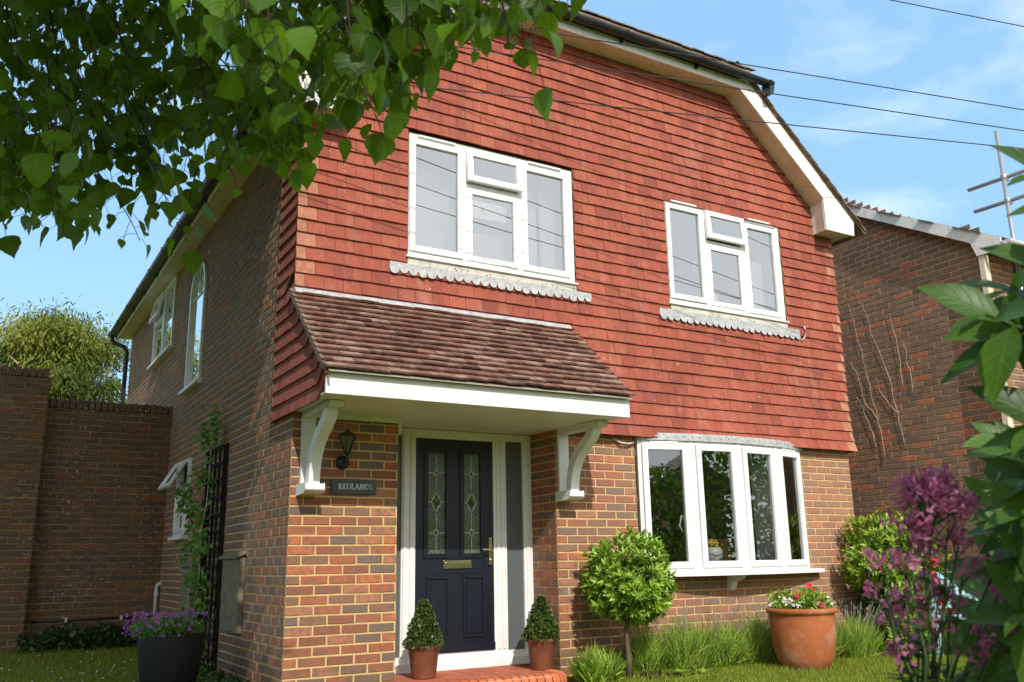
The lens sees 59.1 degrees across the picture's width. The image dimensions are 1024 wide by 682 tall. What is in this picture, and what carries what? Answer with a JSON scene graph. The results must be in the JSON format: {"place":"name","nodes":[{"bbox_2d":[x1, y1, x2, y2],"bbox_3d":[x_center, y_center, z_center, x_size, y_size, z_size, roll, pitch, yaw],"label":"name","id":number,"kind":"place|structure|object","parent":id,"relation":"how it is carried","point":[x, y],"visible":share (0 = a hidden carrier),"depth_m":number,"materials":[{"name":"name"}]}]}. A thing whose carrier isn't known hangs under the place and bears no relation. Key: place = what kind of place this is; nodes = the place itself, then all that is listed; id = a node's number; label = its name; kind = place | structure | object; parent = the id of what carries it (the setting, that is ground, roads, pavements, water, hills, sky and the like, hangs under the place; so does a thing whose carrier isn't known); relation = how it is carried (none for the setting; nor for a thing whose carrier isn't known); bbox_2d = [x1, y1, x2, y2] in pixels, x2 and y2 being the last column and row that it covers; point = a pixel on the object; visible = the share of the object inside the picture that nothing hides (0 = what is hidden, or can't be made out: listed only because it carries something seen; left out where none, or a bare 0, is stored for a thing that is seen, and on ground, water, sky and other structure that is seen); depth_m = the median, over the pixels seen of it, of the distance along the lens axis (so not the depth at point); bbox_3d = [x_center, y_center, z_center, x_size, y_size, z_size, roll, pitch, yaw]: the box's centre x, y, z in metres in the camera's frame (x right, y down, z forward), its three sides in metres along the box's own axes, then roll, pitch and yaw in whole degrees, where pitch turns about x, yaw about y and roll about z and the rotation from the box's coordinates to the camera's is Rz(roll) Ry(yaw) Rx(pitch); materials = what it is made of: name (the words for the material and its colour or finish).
{"place":"outdoors","nodes":[
{"label":"outdoors","id":0,"kind":"place"},
{"bbox_2d":[0,634,967,681],"bbox_3d":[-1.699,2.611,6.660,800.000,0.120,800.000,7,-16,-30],"label":"ground","id":1,"kind":"structure","parent":0,"point":[117,674],"depth_m":8.24,"materials":[{"name":"green plant"}]},
{"bbox_2d":[0,364,50,652],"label":"brick pier","id":2,"kind":"structure","parent":1,"relation":"on","point":[24,395],"depth_m":10.50,"materials":[{"name":"brown brick"}]},
{"bbox_2d":[0,292,131,404],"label":"willow tree","id":3,"kind":"object","parent":1,"relation":"on","point":[68,352],"visible":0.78,"depth_m":19.05,"materials":[{"name":"green plant"}]},
{"bbox_2d":[1,651,134,681],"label":"clover flowers","id":4,"kind":"object","parent":1,"relation":"on","point":[80,672],"visible":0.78,"depth_m":8.25,"materials":[{"name":"plant"}]},
{"bbox_2d":[23,398,172,645],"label":"garden wall","id":5,"kind":"structure","parent":1,"relation":"on","point":[98,535],"depth_m":10.99,"materials":[{"name":"brick"}]},
{"bbox_2d":[29,615,150,622],"bbox_3d":[-4.946,3.294,10.706,1.380,0.048,0.044,7,-16,-30],"label":"dark conduit","id":6,"kind":"object","parent":5,"relation":"attached to","point":[66,619],"visible":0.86,"depth_m":10.63,"materials":[{"name":"black plastic"}]},
{"bbox_2d":[16,619,250,681],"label":"undergrowth","id":7,"kind":"object","parent":1,"relation":"on","point":[65,642],"visible":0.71,"depth_m":10.22,"materials":[{"name":"green plant"}]},
{"bbox_2d":[137,631,204,681],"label":"black planter","id":8,"kind":"object","parent":1,"relation":"on","point":[172,658],"visible":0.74,"depth_m":7.04,"materials":[{"name":"plastic"}]},
{"bbox_2d":[121,608,215,638],"bbox_3d":[-2.776,2.285,7.283,0.740,0.238,0.652,7,-16,-30],"label":"purple bedding","id":9,"kind":"object","parent":8,"relation":"on","point":[166,624],"visible":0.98,"depth_m":7.15,"materials":[{"name":"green plant"}]},
{"bbox_2d":[171,398,222,668],"bbox_3d":[-3.170,1.962,8.991,0.367,2.693,1.197,7,-16,-30],"label":"climbing plant","id":10,"kind":"object","parent":1,"relation":"on","point":[185,499],"visible":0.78,"depth_m":8.93,"materials":[{"name":"green plant"}]},
{"bbox_2d":[0,0,586,277],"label":"broadleaf tree","id":11,"kind":"object","parent":1,"relation":"on","point":[373,44],"visible":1,"depth_m":2.60,"materials":[{"name":"green plant"}]},
{"bbox_2d":[387,665,566,681],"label":"doorstep","id":12,"kind":"object","parent":1,"relation":"on","point":[511,673],"visible":0.92,"depth_m":7.36,"materials":[{"name":"brick"}]},
{"bbox_2d":[407,645,439,679],"bbox_3d":[-0.711,2.578,7.265,0.282,0.254,0.282,7,-16,-30],"label":"flower pot","id":13,"kind":"object","parent":12,"relation":"on","point":[423,664],"visible":0.76,"depth_m":7.17,"materials":[{"name":"brown ceramic"}]},
{"bbox_2d":[401,599,443,648],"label":"box topiary","id":14,"kind":"object","parent":13,"relation":"on","point":[423,618],"visible":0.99,"depth_m":7.27,"materials":[{"name":"green plant"}]},
{"bbox_2d":[527,637,556,669],"bbox_3d":[0.255,2.676,7.732,0.282,0.254,0.282,7,-16,-30],"label":"flower pot","id":15,"kind":"object","parent":12,"relation":"on","point":[541,655],"visible":0.85,"depth_m":7.64,"materials":[{"name":"brown ceramic"}]},
{"bbox_2d":[521,594,559,642],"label":"box topiary","id":16,"kind":"object","parent":15,"relation":"on","point":[540,627],"visible":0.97,"depth_m":7.74,"materials":[{"name":"green plant"}]},
{"bbox_2d":[108,0,865,681],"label":"house","id":17,"kind":"structure","parent":1,"relation":"on","point":[516,348],"depth_m":8.70,"materials":[{"name":"brick"}]},
{"bbox_2d":[152,582,160,619],"bbox_3d":[-4.339,3.321,11.015,0.097,0.742,0.058,-4,-14,11],"label":"waste pipe","id":18,"kind":"object","parent":17,"relation":"attached to","point":[156,592],"visible":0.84,"depth_m":11.04,"materials":[{"name":"white plastic"}]},
{"bbox_2d":[147,274,177,370],"bbox_3d":[-4.984,-0.254,12.901,0.191,1.075,1.630,7,-16,-30],"label":"casement window","id":19,"kind":"structure","parent":17,"relation":"in","point":[164,324],"depth_m":12.86,"materials":[{"name":"plastic"}]},
{"bbox_2d":[158,458,192,540],"bbox_3d":[-3.881,1.832,10.414,0.319,0.907,0.750,7,-16,-30],"label":"casement window","id":20,"kind":"structure","parent":17,"relation":"in","point":[178,530],"depth_m":10.37,"materials":[{"name":"plastic"}]},
{"bbox_2d":[178,560,198,618],"bbox_3d":[-3.413,2.826,9.480,0.097,1.028,0.750,7,-16,-30],"label":"meter box","id":21,"kind":"object","parent":17,"relation":"attached to","point":[183,596],"visible":0.21,"depth_m":9.58,"materials":[{"name":"grey plastic"}]},
{"bbox_2d":[178,260,207,395],"bbox_3d":[-3.788,-0.200,10.859,0.150,1.598,0.940,7,-16,-30],"label":"arched window","id":22,"kind":"structure","parent":17,"relation":"in","point":[195,338],"depth_m":10.92,"materials":[{"name":"plastic"}]},
{"bbox_2d":[196,443,229,671],"bbox_3d":[-2.975,2.127,8.907,0.058,2.150,0.800,7,-16,-30],"label":"trellis","id":23,"kind":"object","parent":17,"relation":"attached to","point":[218,567],"visible":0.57,"depth_m":8.74,"materials":[{"name":"brown wood"}]},
{"bbox_2d":[218,550,246,633],"bbox_3d":[-2.514,2.232,8.058,0.092,0.703,0.650,7,-16,-30],"label":"meter box","id":24,"kind":"object","parent":17,"relation":"attached to","point":[231,607],"visible":1,"depth_m":7.96,"materials":[{"name":"grey plastic"}]},
{"bbox_2d":[336,429,355,469],"bbox_3d":[-1.327,0.859,7.207,0.152,0.313,0.198,7,-16,-30],"label":"wall lantern","id":25,"kind":"object","parent":17,"relation":"attached to","point":[347,438],"depth_m":7.16,"materials":[{"name":"black metal"}]},
{"bbox_2d":[331,478,376,494],"bbox_3d":[-1.271,1.173,7.266,0.383,0.121,0.018,7,-16,-30],"label":"house sign","id":26,"kind":"object","parent":17,"relation":"attached to","point":[355,486],"visible":1,"depth_m":7.26,"materials":[{"name":"stone"}]},
{"bbox_2d":[415,438,495,652],"bbox_3d":[-0.500,1.809,8.086,0.784,1.854,0.112,7,-16,-30],"label":"front door","id":27,"kind":"structure","parent":17,"relation":"in","point":[454,565],"depth_m":8.10,"materials":[{"name":"blue"}]},
{"bbox_2d":[389,133,591,301],"bbox_3d":[-0.222,-1.157,8.625,2.138,1.500,0.383,7,-16,-30],"label":"casement window","id":28,"kind":"structure","parent":17,"relation":"in","point":[472,211],"depth_m":8.62,"materials":[{"name":"plastic"}]},
{"bbox_2d":[707,539,723,560],"bbox_3d":[2.052,2.155,9.179,0.208,0.286,0.198,-4,-14,11],"label":"flower jug","id":29,"kind":"object","parent":17,"relation":"on","point":[715,553],"visible":0.73,"depth_m":9.11,"materials":[{"name":"ceramic"}]},
{"bbox_2d":[714,292,718,301],"bbox_3d":[2.189,-0.440,9.955,0.185,0.250,0.185,7,-16,-30],"label":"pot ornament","id":30,"kind":"object","parent":17,"relation":"in","point":[715,297],"visible":0.17,"depth_m":9.90,"materials":[{"name":"white ceramic"}]},
{"bbox_2d":[634,433,824,591],"bbox_3d":[2.161,1.782,9.294,2.560,1.542,0.685,7,-16,-30],"label":"bow window","id":31,"kind":"structure","parent":17,"relation":"in","point":[767,472],"depth_m":9.08,"materials":[{"name":"plastic"}]},
{"bbox_2d":[659,200,800,338],"bbox_3d":[2.334,-0.745,10.056,2.052,1.396,0.348,7,-16,-30],"label":"casement window","id":32,"kind":"structure","parent":17,"relation":"in","point":[751,314],"depth_m":9.95,"materials":[{"name":"plastic"}]},
{"bbox_2d":[567,642,626,681],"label":"grass","id":33,"kind":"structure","parent":1,"relation":"on","point":[595,665],"depth_m":7.40,"materials":[{"name":"plant"}]},
{"bbox_2d":[579,525,678,678],"bbox_3d":[1.052,2.262,7.875,0.901,1.301,0.896,7,-16,-30],"label":"bay tree","id":34,"kind":"object","parent":1,"relation":"on","point":[627,595],"visible":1,"depth_m":7.73,"materials":[{"name":"green plant"}]},
{"bbox_2d":[613,612,684,673],"bbox_3d":[1.228,2.722,8.149,0.652,0.546,0.711,-10,-17,33],"label":"lavender","id":35,"kind":"object","parent":1,"relation":"on","point":[647,653],"visible":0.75,"depth_m":8.02,"materials":[{"name":"green plant"}]},
{"bbox_2d":[624,666,719,679],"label":"leaf litter","id":36,"kind":"object","parent":1,"relation":"on","point":[655,673],"visible":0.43,"depth_m":7.77,"materials":[{"name":"plant"}]},
{"bbox_2d":[670,668,691,674],"bbox_3d":[1.451,2.854,7.784,0.230,0.060,0.210,7,-16,-30],"label":"primrose","id":37,"kind":"object","parent":1,"relation":"on","point":[677,670],"visible":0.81,"depth_m":7.79,"materials":[{"name":"green plant"}]},
{"bbox_2d":[644,602,723,670],"bbox_3d":[1.568,2.713,8.273,0.862,0.618,0.741,7,-16,-30],"label":"lavender","id":38,"kind":"object","parent":1,"relation":"on","point":[686,647],"visible":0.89,"depth_m":8.11,"materials":[{"name":"green plant"}]},
{"bbox_2d":[697,668,710,673],"bbox_3d":[1.669,2.875,7.859,0.170,0.043,0.179,7,-16,-30],"label":"primrose","id":39,"kind":"object","parent":1,"relation":"on","point":[702,670],"visible":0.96,"depth_m":7.87,"materials":[{"name":"green plant"}]},
{"bbox_2d":[684,604,761,669],"bbox_3d":[1.944,2.768,8.427,0.886,0.570,0.696,7,-16,-30],"label":"lavender","id":40,"kind":"object","parent":1,"relation":"on","point":[729,648],"visible":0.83,"depth_m":8.29,"materials":[{"name":"green plant"}]},
{"bbox_2d":[716,594,776,663],"bbox_3d":[2.378,2.780,8.714,0.771,0.640,0.782,-3,-14,10],"label":"lavender","id":41,"kind":"object","parent":1,"relation":"on","point":[763,648],"visible":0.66,"depth_m":8.58,"materials":[{"name":"green plant"}]},
{"bbox_2d":[766,607,836,669],"bbox_3d":[2.672,2.716,8.280,0.634,0.525,0.634,7,-16,-30],"label":"terracotta planter","id":42,"kind":"object","parent":1,"relation":"on","point":[801,638],"visible":0.86,"depth_m":8.05,"materials":[{"name":"ceramic"}]},
{"bbox_2d":[765,583,835,608],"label":"bedding flowers","id":43,"kind":"object","parent":42,"relation":"in","point":[811,598],"visible":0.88,"depth_m":8.22,"materials":[{"name":"green plant"}]},
{"bbox_2d":[834,601,857,659],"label":"lavender","id":44,"kind":"object","parent":1,"relation":"on","point":[838,645],"visible":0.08,"depth_m":8.79,"materials":[{"name":"green plant"}]},
{"bbox_2d":[835,603,890,658],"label":"lavender","id":45,"kind":"object","parent":1,"relation":"on","point":[866,642],"visible":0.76,"depth_m":8.88,"materials":[{"name":"green plant"}]},
{"bbox_2d":[856,574,927,650],"bbox_3d":[4.055,2.878,9.646,1.020,0.868,0.720,7,-16,-30],"label":"ivy bush","id":46,"kind":"object","parent":1,"relation":"on","point":[864,600],"visible":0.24,"depth_m":9.48,"materials":[{"name":"green plant"}]},
{"bbox_2d":[836,504,951,626],"bbox_3d":[4.133,2.539,9.787,1.373,1.572,1.023,7,-16,-30],"label":"evergreen shrub","id":47,"kind":"object","parent":1,"relation":"on","point":[880,538],"visible":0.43,"depth_m":9.61,"materials":[{"name":"green plant"}]},
{"bbox_2d":[879,599,953,655],"bbox_3d":[4.097,2.933,9.131,0.817,0.610,0.745,7,-16,-30],"label":"border plant","id":48,"kind":"object","parent":1,"relation":"on","point":[889,632],"visible":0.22,"depth_m":9.04,"materials":[{"name":"green plant"}]},
{"bbox_2d":[831,197,1023,636],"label":"neighbouring house","id":49,"kind":"structure","parent":1,"relation":"on","point":[886,265],"depth_m":11.55,"materials":[{"name":"brick"}]},
{"bbox_2d":[848,304,912,461],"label":"creeper stems","id":50,"kind":"object","parent":49,"relation":"attached to","point":[878,387],"visible":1,"depth_m":11.75,"materials":[{"name":"brown plant"}]},
{"bbox_2d":[967,130,1023,289],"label":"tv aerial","id":51,"kind":"object","parent":49,"relation":"attached to","point":[1004,177],"visible":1,"depth_m":11.31,"materials":[{"name":"silver metal"}]},
{"bbox_2d":[858,464,1018,681],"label":"valerian","id":52,"kind":"object","parent":1,"relation":"on","point":[934,485],"visible":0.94,"depth_m":1.50,"materials":[{"name":"purple plant"}]},
{"bbox_2d":[931,572,978,656],"bbox_3d":[4.861,2.731,9.052,1.325,0.820,0.590,7,-16,-30],"label":"garden bench","id":53,"kind":"object","parent":1,"relation":"on","point":[957,593],"visible":0.06,"depth_m":8.96,"materials":[{"name":"blue paint"}]},
{"bbox_2d":[916,145,1023,681],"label":"laurel shrub","id":54,"kind":"object","parent":1,"relation":"on","point":[994,329],"visible":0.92,"depth_m":1.44,"materials":[{"name":"green plant"}]},
{"bbox_2d":[0,0,1023,401],"label":"sky","id":55,"kind":"structure","parent":0,"point":[885,43],"materials":[{"name":"blue"}]},
{"bbox_2d":[81,50,1023,148],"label":"telephone wire","id":56,"kind":"object","parent":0,"point":[689,114],"visible":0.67,"depth_m":7.87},
{"bbox_2d":[151,0,1023,130],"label":"telephone wire","id":57,"kind":"object","parent":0,"point":[741,89],"visible":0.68,"depth_m":7.93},
{"bbox_2d":[520,27,1023,109],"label":"telephone wire","id":58,"kind":"object","parent":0,"point":[774,69],"visible":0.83,"depth_m":8.14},
{"bbox_2d":[926,558,947,657],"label":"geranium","id":59,"kind":"object","parent":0,"point":[934,560],"visible":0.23,"depth_m":8.69,"materials":[{"name":"purple plant"}]},
{"bbox_2d":[891,0,1023,26],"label":"telephone wire","id":60,"kind":"object","parent":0,"point":[957,13],"visible":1,"depth_m":8.89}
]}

